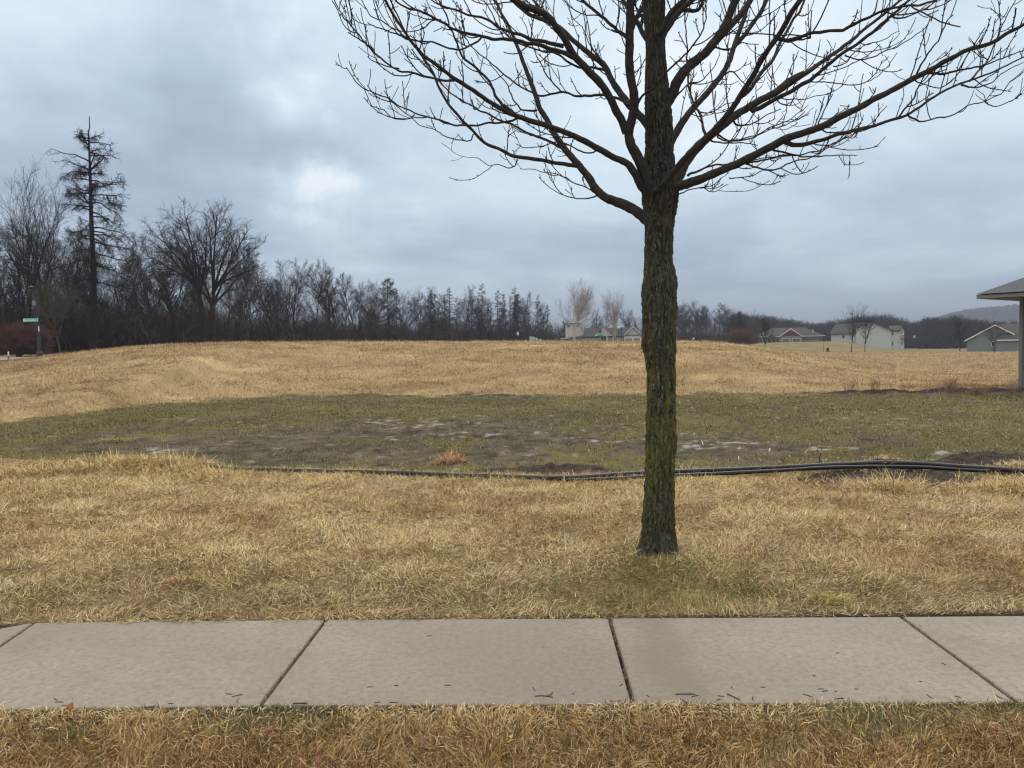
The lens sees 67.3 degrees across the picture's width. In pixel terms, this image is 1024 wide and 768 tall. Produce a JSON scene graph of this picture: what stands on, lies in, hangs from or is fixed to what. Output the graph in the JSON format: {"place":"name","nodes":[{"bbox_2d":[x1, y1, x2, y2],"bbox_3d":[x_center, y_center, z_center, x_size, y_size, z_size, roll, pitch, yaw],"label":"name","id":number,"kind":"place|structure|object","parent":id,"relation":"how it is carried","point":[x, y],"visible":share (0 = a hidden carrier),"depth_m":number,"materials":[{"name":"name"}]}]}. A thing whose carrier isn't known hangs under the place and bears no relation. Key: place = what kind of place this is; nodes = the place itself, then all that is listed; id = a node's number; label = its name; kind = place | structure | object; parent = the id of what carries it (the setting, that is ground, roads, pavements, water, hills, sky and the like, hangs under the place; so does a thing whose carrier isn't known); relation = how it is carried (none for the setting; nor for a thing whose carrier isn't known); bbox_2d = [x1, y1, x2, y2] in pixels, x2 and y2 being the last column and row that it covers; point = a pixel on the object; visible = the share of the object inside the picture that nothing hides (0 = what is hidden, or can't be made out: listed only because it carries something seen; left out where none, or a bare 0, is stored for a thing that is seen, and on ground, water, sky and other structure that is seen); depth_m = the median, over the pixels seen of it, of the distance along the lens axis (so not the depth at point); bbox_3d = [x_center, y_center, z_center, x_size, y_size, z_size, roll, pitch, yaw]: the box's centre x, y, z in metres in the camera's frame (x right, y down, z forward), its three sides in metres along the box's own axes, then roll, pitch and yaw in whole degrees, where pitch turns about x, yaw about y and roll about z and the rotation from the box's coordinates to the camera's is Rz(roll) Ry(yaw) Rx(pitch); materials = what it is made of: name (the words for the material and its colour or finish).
{"place":"outdoors","nodes":[
{"label":"outdoors","id":0,"kind":"place"},
{"bbox_2d":[0,341,1023,767],"bbox_3d":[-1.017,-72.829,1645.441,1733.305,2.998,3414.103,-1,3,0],"label":"ground","id":1,"kind":"structure","parent":0,"point":[524,451],"depth_m":12.12,"materials":[{"name":"plant"}]},
{"bbox_2d":[0,266,37,353],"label":"bare tree","id":2,"kind":"object","parent":1,"relation":"on","point":[9,287],"visible":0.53,"depth_m":80.56,"materials":[{"name":"brown wood"}]},
{"bbox_2d":[1,218,38,305],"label":"bare tree","id":3,"kind":"object","parent":1,"relation":"on","point":[13,252],"visible":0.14,"depth_m":89.67,"materials":[{"name":"plant"}]},
{"bbox_2d":[0,459,41,481],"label":"grass clump","id":4,"kind":"object","parent":1,"relation":"on","point":[4,473],"visible":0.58,"depth_m":10.90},
{"bbox_2d":[0,227,48,317],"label":"bare tree","id":5,"kind":"object","parent":1,"relation":"on","point":[11,272],"visible":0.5,"depth_m":80.44,"materials":[{"name":"plant"}]},
{"bbox_2d":[0,458,58,476],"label":"grass clump","id":6,"kind":"object","parent":1,"relation":"on","point":[25,468],"visible":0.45,"depth_m":11.03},
{"bbox_2d":[0,320,63,356],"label":"bush","id":7,"kind":"object","parent":1,"relation":"on","point":[18,340],"visible":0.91,"depth_m":68.03,"materials":[{"name":"plant"}]},
{"bbox_2d":[23,286,42,356],"bbox_3d":[-39.417,-5.072,63.313,1.357,6.050,0.600,-2,3,0],"label":"street lamp","id":8,"kind":"object","parent":1,"relation":"on","point":[39,349],"visible":0.94,"depth_m":63.21,"materials":[{"name":"black metal"}]},
{"bbox_2d":[0,155,81,353],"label":"bare tree","id":9,"kind":"object","parent":1,"relation":"on","point":[29,238],"visible":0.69,"depth_m":77.60,"materials":[{"name":"brown wood"}]},
{"bbox_2d":[0,175,83,354],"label":"bare tree","id":10,"kind":"object","parent":1,"relation":"on","point":[28,274],"visible":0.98,"depth_m":75.35,"materials":[{"name":"plant"}]},
{"bbox_2d":[20,269,65,316],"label":"bare tree","id":11,"kind":"object","parent":1,"relation":"on","point":[51,290],"visible":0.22,"depth_m":80.96,"materials":[{"name":"plant"}]},
{"bbox_2d":[13,461,76,478],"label":"grass clump","id":12,"kind":"object","parent":1,"relation":"on","point":[45,472],"visible":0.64,"depth_m":10.82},
{"bbox_2d":[31,234,73,313],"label":"bare tree","id":13,"kind":"object","parent":1,"relation":"on","point":[58,248],"visible":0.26,"depth_m":90.94,"materials":[{"name":"brown wood"}]},
{"bbox_2d":[17,263,90,352],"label":"young tree","id":14,"kind":"object","parent":1,"relation":"on","point":[64,301],"visible":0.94,"depth_m":65.97,"materials":[{"name":"brown plant"}]},
{"bbox_2d":[35,453,99,476],"bbox_3d":[-6.437,1.191,11.102,1.202,0.407,0.997,-1,3,0],"label":"grass clump","id":15,"kind":"object","parent":1,"relation":"on","point":[62,467],"visible":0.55,"depth_m":10.98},
{"bbox_2d":[41,231,109,301],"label":"bare tree","id":16,"kind":"object","parent":1,"relation":"on","point":[74,267],"visible":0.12,"depth_m":103.57,"materials":[{"name":"plant"}]},
{"bbox_2d":[56,239,99,350],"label":"bare tree","id":17,"kind":"object","parent":1,"relation":"on","point":[74,278],"visible":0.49,"depth_m":85.69,"materials":[{"name":"plant"}]},
{"bbox_2d":[52,215,104,292],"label":"bare tree","id":18,"kind":"object","parent":1,"relation":"on","point":[80,221],"visible":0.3,"depth_m":93.05,"materials":[{"name":"plant"}]},
{"bbox_2d":[51,453,116,475],"bbox_3d":[-6.147,1.167,11.060,1.306,0.430,1.000,-1,3,0],"label":"grass clump","id":19,"kind":"object","parent":1,"relation":"on","point":[75,469],"visible":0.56,"depth_m":10.90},
{"bbox_2d":[43,116,145,350],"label":"tall conifer","id":20,"kind":"object","parent":1,"relation":"on","point":[93,265],"visible":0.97,"depth_m":73.24,"materials":[{"name":"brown wood"}]},
{"bbox_2d":[72,447,146,473],"bbox_3d":[-5.772,1.129,11.137,1.185,0.402,1.017,-1,3,0],"label":"grass clump","id":21,"kind":"object","parent":1,"relation":"on","point":[105,462],"visible":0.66,"depth_m":11.01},
{"bbox_2d":[97,252,132,324],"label":"bare tree","id":22,"kind":"object","parent":1,"relation":"on","point":[113,281],"visible":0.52,"depth_m":88.52,"materials":[{"name":"plant"}]},
{"bbox_2d":[92,457,159,476],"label":"grass clump","id":23,"kind":"object","parent":1,"relation":"on","point":[132,468],"visible":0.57,"depth_m":10.76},
{"bbox_2d":[118,235,145,313],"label":"bare tree","id":24,"kind":"object","parent":1,"relation":"on","point":[132,274],"visible":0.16,"depth_m":101.98,"materials":[{"name":"plant"}]},
{"bbox_2d":[114,254,150,344],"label":"bare tree","id":25,"kind":"object","parent":1,"relation":"on","point":[132,293],"visible":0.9,"depth_m":84.14,"materials":[{"name":"plant"}]},
{"bbox_2d":[118,262,151,329],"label":"bare tree","id":26,"kind":"object","parent":1,"relation":"on","point":[134,286],"visible":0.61,"depth_m":87.71,"materials":[{"name":"brown wood"}]},
{"bbox_2d":[114,244,169,336],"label":"bare tree","id":27,"kind":"object","parent":1,"relation":"on","point":[146,296],"visible":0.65,"depth_m":91.32,"materials":[{"name":"plant"}]},
{"bbox_2d":[125,231,167,313],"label":"bare tree","id":28,"kind":"object","parent":1,"relation":"on","point":[148,246],"visible":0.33,"depth_m":99.17,"materials":[{"name":"brown wood"}]},
{"bbox_2d":[114,444,186,470],"bbox_3d":[-5.259,1.054,11.184,1.207,0.433,1.004,-1,3,0],"label":"grass clump","id":29,"kind":"object","parent":1,"relation":"on","point":[161,462],"visible":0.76,"depth_m":11.03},
{"bbox_2d":[146,249,182,338],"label":"bare tree","id":30,"kind":"object","parent":1,"relation":"on","point":[164,298],"visible":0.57,"depth_m":93.60,"materials":[{"name":"brown wood"}]},
{"bbox_2d":[136,252,207,315],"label":"bare tree","id":31,"kind":"object","parent":1,"relation":"on","point":[171,285],"visible":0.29,"depth_m":107.91,"materials":[{"name":"plant"}]},
{"bbox_2d":[134,455,210,479],"bbox_3d":[-4.784,1.195,10.713,1.243,0.372,1.004,-1,3,0],"label":"grass clump","id":32,"kind":"object","parent":1,"relation":"on","point":[148,474],"visible":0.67,"depth_m":10.63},
{"bbox_2d":[154,447,224,471],"bbox_3d":[-4.677,1.107,11.203,1.215,0.377,1.032,-1,3,0],"label":"grass clump","id":33,"kind":"object","parent":1,"relation":"on","point":[196,460],"visible":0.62,"depth_m":11.17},
{"bbox_2d":[183,286,197,339],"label":"bare tree","id":34,"kind":"object","parent":1,"relation":"on","point":[189,290],"visible":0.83,"depth_m":96.84,"materials":[{"name":"brown wood"}]},
{"bbox_2d":[130,196,268,342],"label":"oak tree","id":35,"kind":"object","parent":1,"relation":"on","point":[195,280],"visible":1,"depth_m":78.73,"materials":[{"name":"plant"}]},
{"bbox_2d":[178,458,256,482],"bbox_3d":[-4.033,1.190,10.505,1.172,0.449,1.029,-1,3,0],"label":"grass clump","id":36,"kind":"object","parent":1,"relation":"on","point":[208,466],"visible":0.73,"depth_m":10.54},
{"bbox_2d":[215,275,243,341],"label":"bare tree","id":37,"kind":"object","parent":1,"relation":"on","point":[222,291],"visible":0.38,"depth_m":109.55,"materials":[{"name":"plant"}]},
{"bbox_2d":[219,273,249,338],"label":"bare tree","id":38,"kind":"object","parent":1,"relation":"on","point":[236,306],"visible":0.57,"depth_m":106.53,"materials":[{"name":"brown wood"}]},
{"bbox_2d":[223,247,269,315],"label":"bare tree","id":39,"kind":"object","parent":1,"relation":"on","point":[251,278],"visible":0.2,"depth_m":144.24,"materials":[{"name":"brown wood"}]},
{"bbox_2d":[231,249,263,320],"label":"bare tree","id":40,"kind":"object","parent":1,"relation":"on","point":[245,299],"visible":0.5,"depth_m":125.43,"materials":[{"name":"brown wood"}]},
{"bbox_2d":[243,257,282,320],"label":"bare tree","id":41,"kind":"object","parent":1,"relation":"on","point":[260,299],"visible":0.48,"depth_m":136.13,"materials":[{"name":"plant"}]},
{"bbox_2d":[238,261,294,319],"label":"bare tree","id":42,"kind":"object","parent":1,"relation":"on","point":[256,302],"visible":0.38,"depth_m":137.29,"materials":[{"name":"plant"}]},
{"bbox_2d":[250,283,283,340],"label":"bare tree","id":43,"kind":"object","parent":1,"relation":"on","point":[272,304],"visible":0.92,"depth_m":113.82,"materials":[{"name":"brown wood"}]},
{"bbox_2d":[260,278,287,339],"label":"bare tree","id":44,"kind":"object","parent":1,"relation":"on","point":[276,319],"visible":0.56,"depth_m":119.01,"materials":[{"name":"plant"}]},
{"bbox_2d":[266,279,290,338],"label":"bare tree","id":45,"kind":"object","parent":1,"relation":"on","point":[276,286],"visible":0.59,"depth_m":121.04,"materials":[{"name":"brown wood"}]},
{"bbox_2d":[265,259,303,324],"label":"bare tree","id":46,"kind":"object","parent":1,"relation":"on","point":[281,269],"visible":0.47,"depth_m":153.57,"materials":[{"name":"brown wood"}]},
{"bbox_2d":[273,266,311,320],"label":"bare tree","id":47,"kind":"object","parent":1,"relation":"on","point":[293,290],"visible":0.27,"depth_m":161.15,"materials":[{"name":"brown wood"}]},
{"bbox_2d":[279,258,314,317],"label":"bare tree","id":48,"kind":"object","parent":1,"relation":"on","point":[295,298],"visible":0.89,"depth_m":140.46,"materials":[{"name":"brown wood"}]},
{"bbox_2d":[302,259,335,332],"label":"bare tree","id":49,"kind":"object","parent":1,"relation":"on","point":[320,284],"visible":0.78,"depth_m":144.24,"materials":[{"name":"brown wood"}]},
{"bbox_2d":[294,263,343,322],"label":"bare tree","id":50,"kind":"object","parent":1,"relation":"on","point":[305,276],"visible":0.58,"depth_m":150.97,"materials":[{"name":"plant"}]},
{"bbox_2d":[312,272,343,326],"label":"bare tree","id":51,"kind":"object","parent":1,"relation":"on","point":[332,296],"visible":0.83,"depth_m":141.18,"materials":[{"name":"brown wood"}]},
{"bbox_2d":[317,280,345,333],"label":"bare tree","id":52,"kind":"object","parent":1,"relation":"on","point":[324,290],"visible":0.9,"depth_m":141.72,"materials":[{"name":"plant"}]},
{"bbox_2d":[332,273,358,321],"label":"bare tree","id":53,"kind":"object","parent":1,"relation":"on","point":[345,299],"visible":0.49,"depth_m":182.71,"materials":[{"name":"plant"}]},
{"bbox_2d":[336,274,362,325],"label":"bare tree","id":54,"kind":"object","parent":1,"relation":"on","point":[349,285],"visible":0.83,"depth_m":161.78,"materials":[{"name":"plant"}]},
{"bbox_2d":[352,292,365,340],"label":"bare tree","id":55,"kind":"object","parent":1,"relation":"on","point":[359,317],"visible":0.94,"depth_m":140.17,"materials":[{"name":"plant"}]},
{"bbox_2d":[341,277,403,326],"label":"bare tree","id":56,"kind":"object","parent":1,"relation":"on","point":[375,308],"visible":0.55,"depth_m":160.57,"materials":[{"name":"brown wood"}]},
{"bbox_2d":[359,292,389,341],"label":"bare tree","id":57,"kind":"object","parent":1,"relation":"on","point":[372,316],"visible":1,"depth_m":139.77,"materials":[{"name":"plant"}]},
{"bbox_2d":[0,270,761,354],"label":"underbrush vegetation","id":58,"kind":"object","parent":1,"relation":"on","point":[73,337],"visible":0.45,"depth_m":103.09,"materials":[{"name":"plant"}]},
{"bbox_2d":[371,278,406,341],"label":"pine tree","id":59,"kind":"object","parent":1,"relation":"on","point":[382,301],"visible":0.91,"depth_m":147.52,"materials":[{"name":"plant"}]},
{"bbox_2d":[395,295,412,340],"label":"bare tree","id":60,"kind":"object","parent":1,"relation":"on","point":[402,314],"visible":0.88,"depth_m":156.07,"materials":[{"name":"plant"}]},
{"bbox_2d":[387,284,430,329],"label":"bare tree","id":61,"kind":"object","parent":1,"relation":"on","point":[409,306],"visible":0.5,"depth_m":179.55,"materials":[{"name":"brown wood"}]},
{"bbox_2d":[407,297,427,340],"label":"bare tree","id":62,"kind":"object","parent":1,"relation":"on","point":[413,306],"visible":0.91,"depth_m":164.97,"materials":[{"name":"brown wood"}]},
{"bbox_2d":[411,292,428,329],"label":"bare tree","id":63,"kind":"object","parent":1,"relation":"on","point":[420,309],"visible":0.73,"depth_m":175.84,"materials":[{"name":"plant"}]},
{"bbox_2d":[418,293,436,340],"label":"larch tree","id":64,"kind":"object","parent":1,"relation":"on","point":[430,321],"visible":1,"depth_m":153.19,"materials":[{"name":"plant"}]},
{"bbox_2d":[434,287,459,341],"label":"larch tree","id":65,"kind":"object","parent":1,"relation":"on","point":[449,310],"visible":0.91,"depth_m":171.41,"materials":[{"name":"plant"}]},
{"bbox_2d":[426,447,470,465],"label":"grass clump","id":66,"kind":"object","parent":1,"relation":"on","point":[449,457],"visible":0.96,"depth_m":11.79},
{"bbox_2d":[466,296,487,333],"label":"bare tree","id":67,"kind":"object","parent":1,"relation":"on","point":[475,311],"visible":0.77,"depth_m":186.49,"materials":[{"name":"brown wood"}]},
{"bbox_2d":[471,284,497,340],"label":"larch tree","id":68,"kind":"object","parent":1,"relation":"on","point":[481,326],"visible":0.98,"depth_m":183.71,"materials":[{"name":"brown wood"}]},
{"bbox_2d":[488,291,515,339],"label":"larch tree","id":69,"kind":"object","parent":1,"relation":"on","point":[498,309],"visible":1,"depth_m":189.43,"materials":[{"name":"plant"}]},
{"bbox_2d":[0,338,1018,421],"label":"field grass","id":70,"kind":"structure","parent":1,"relation":"on","point":[913,376],"depth_m":35.90,"materials":[{"name":"plant"}]},
{"bbox_2d":[503,294,528,340],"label":"larch tree","id":71,"kind":"object","parent":1,"relation":"on","point":[518,326],"visible":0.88,"depth_m":195.40,"materials":[{"name":"plant"}]},
{"bbox_2d":[509,296,526,340],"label":"larch tree","id":72,"kind":"object","parent":1,"relation":"on","point":[515,309],"visible":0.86,"depth_m":195.48,"materials":[{"name":"plant"}]},
{"bbox_2d":[517,292,536,338],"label":"bare tree","id":73,"kind":"object","parent":1,"relation":"on","point":[524,322],"visible":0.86,"depth_m":203.79,"materials":[{"name":"plant"}]},
{"bbox_2d":[473,462,620,474],"bbox_3d":[0.483,1.219,10.788,2.300,0.224,0.700,-1,3,0],"label":"soil heap","id":74,"kind":"object","parent":1,"relation":"on","point":[548,468],"visible":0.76,"depth_m":10.66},
{"bbox_2d":[108,392,1019,459],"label":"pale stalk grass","id":75,"kind":"structure","parent":1,"relation":"on","point":[722,420],"depth_m":17.02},
{"bbox_2d":[555,277,602,340],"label":"birch tree","id":76,"kind":"object","parent":1,"relation":"on","point":[578,303],"visible":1,"depth_m":149.44,"materials":[{"name":"beige plant"}]},
{"bbox_2d":[560,323,641,341],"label":"tower house","id":77,"kind":"structure","parent":1,"relation":"on","point":[633,333],"depth_m":201.53,"materials":[{"name":"beige"}]},
{"bbox_2d":[197,460,1023,480],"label":"drain pipe","id":78,"kind":"object","parent":1,"relation":"on","point":[870,462],"visible":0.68,"depth_m":10.17,"materials":[{"name":"plastic"}]},
{"bbox_2d":[600,290,624,340],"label":"birch tree","id":79,"kind":"object","parent":1,"relation":"on","point":[614,321],"visible":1,"depth_m":156.63,"materials":[{"name":"beige plant"}]},
{"bbox_2d":[332,0,1023,559],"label":"maple tree","id":80,"kind":"object","parent":1,"relation":"on","point":[658,174],"visible":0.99,"depth_m":6.00,"materials":[{"name":"brown plant"}]},
{"bbox_2d":[726,328,760,344],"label":"bush","id":81,"kind":"object","parent":1,"relation":"on","point":[740,336],"visible":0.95,"depth_m":189.03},
{"bbox_2d":[751,312,774,343],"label":"yard tree","id":82,"kind":"object","parent":1,"relation":"on","point":[764,326],"visible":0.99,"depth_m":164.31,"materials":[{"name":"grey plant"}]},
{"bbox_2d":[566,465,990,481],"bbox_3d":[3.405,1.141,9.944,5.442,0.127,0.292,-1,3,-1],"label":"drain pipe","id":83,"kind":"object","parent":1,"relation":"on","point":[823,468],"visible":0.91,"depth_m":9.95,"materials":[{"name":"plastic"}]},
{"bbox_2d":[756,327,824,343],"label":"brown house","id":84,"kind":"structure","parent":1,"relation":"on","point":[799,334],"depth_m":260.79,"materials":[{"name":"beige"}]},
{"bbox_2d":[807,588,859,606],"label":"grass clump","id":85,"kind":"object","parent":1,"relation":"on","point":[832,597],"visible":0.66,"depth_m":5.12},
{"bbox_2d":[839,304,874,351],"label":"yard tree","id":86,"kind":"object","parent":1,"relation":"on","point":[853,328],"visible":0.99,"depth_m":174.43,"materials":[{"name":"grey plant"}]},
{"bbox_2d":[860,313,875,351],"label":"yard tree","id":87,"kind":"object","parent":1,"relation":"on","point":[866,324],"visible":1,"depth_m":171.52,"materials":[{"name":"grey plant"}]},
{"bbox_2d":[728,312,1018,348],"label":"woods","id":88,"kind":"object","parent":1,"relation":"on","point":[937,334],"visible":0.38,"depth_m":301.13,"materials":[{"name":"plant"}]},
{"bbox_2d":[829,321,922,349],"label":"pale house","id":89,"kind":"structure","parent":1,"relation":"on","point":[889,338],"depth_m":240.36,"materials":[{"name":"white"}]},
{"bbox_2d":[834,465,941,495],"bbox_3d":[4.380,1.153,9.002,1.321,0.435,1.107,-1,3,0],"label":"grass clump","id":90,"kind":"object","parent":1,"relation":"on","point":[893,482],"visible":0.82,"depth_m":8.95,"materials":[{"name":"plant"}]},
{"bbox_2d":[827,471,991,483],"bbox_3d":[5.054,1.181,9.746,2.300,0.143,0.800,-1,3,0],"label":"soil heap","id":91,"kind":"object","parent":1,"relation":"on","point":[941,477],"visible":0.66,"depth_m":9.64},
{"bbox_2d":[933,376,966,392],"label":"weed plant","id":92,"kind":"object","parent":1,"relation":"on","point":[951,384],"visible":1,"depth_m":25.80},
{"bbox_2d":[924,451,1023,465],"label":"soil heap","id":93,"kind":"object","parent":1,"relation":"on","point":[982,457],"visible":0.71,"depth_m":10.89,"materials":[{"name":"soil"}]},
{"bbox_2d":[964,323,1018,351],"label":"grey house","id":94,"kind":"structure","parent":1,"relation":"on","point":[1008,340],"depth_m":150.03,"materials":[{"name":"grey"}]},
{"bbox_2d":[978,321,1006,352],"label":"yard tree","id":95,"kind":"object","parent":1,"relation":"on","point":[995,335],"visible":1,"depth_m":120.08,"materials":[{"name":"grey plant"}]},
{"bbox_2d":[966,470,1023,497],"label":"grass clump","id":96,"kind":"object","parent":1,"relation":"on","point":[1017,483],"visible":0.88,"depth_m":8.78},
{"bbox_2d":[977,278,1023,387],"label":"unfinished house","id":97,"kind":"structure","parent":1,"relation":"on","point":[1012,291],"depth_m":26.21,"materials":[{"name":"grey"}]},
{"bbox_2d":[0,448,1023,624],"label":"lawn grass","id":98,"kind":"structure","parent":0,"point":[129,481],"depth_m":6.85,"materials":[{"name":"plant"}]},
{"bbox_2d":[0,616,1023,710],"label":"sidewalk","id":99,"kind":"structure","parent":0,"point":[181,664],"depth_m":4.11,"materials":[{"name":"concrete"}]},
{"bbox_2d":[0,692,1023,767],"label":"verge grass","id":100,"kind":"structure","parent":0,"point":[405,733],"depth_m":3.32,"materials":[{"name":"plant"}]},
{"bbox_2d":[0,387,1023,472],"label":"wet lawn grass","id":101,"kind":"structure","parent":0,"point":[578,415],"depth_m":18.69,"materials":[{"name":"plant"}]},
{"bbox_2d":[0,0,1023,342],"label":"sky","id":102,"kind":"structure","parent":0,"point":[248,103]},
{"bbox_2d":[966,312,1013,320],"bbox_3d":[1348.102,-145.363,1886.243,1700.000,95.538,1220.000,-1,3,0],"label":"hill","id":103,"kind":"structure","parent":0,"point":[988,316],"depth_m":1499.68,"materials":[{"name":"soil"}]},
{"bbox_2d":[935,304,1018,323],"bbox_3d":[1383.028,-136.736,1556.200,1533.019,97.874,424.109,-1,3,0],"label":"hill woods","id":104,"kind":"object","parent":103,"relation":"on","point":[997,311],"visible":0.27,"depth_m":1535.46,"materials":[{"name":"plant"}]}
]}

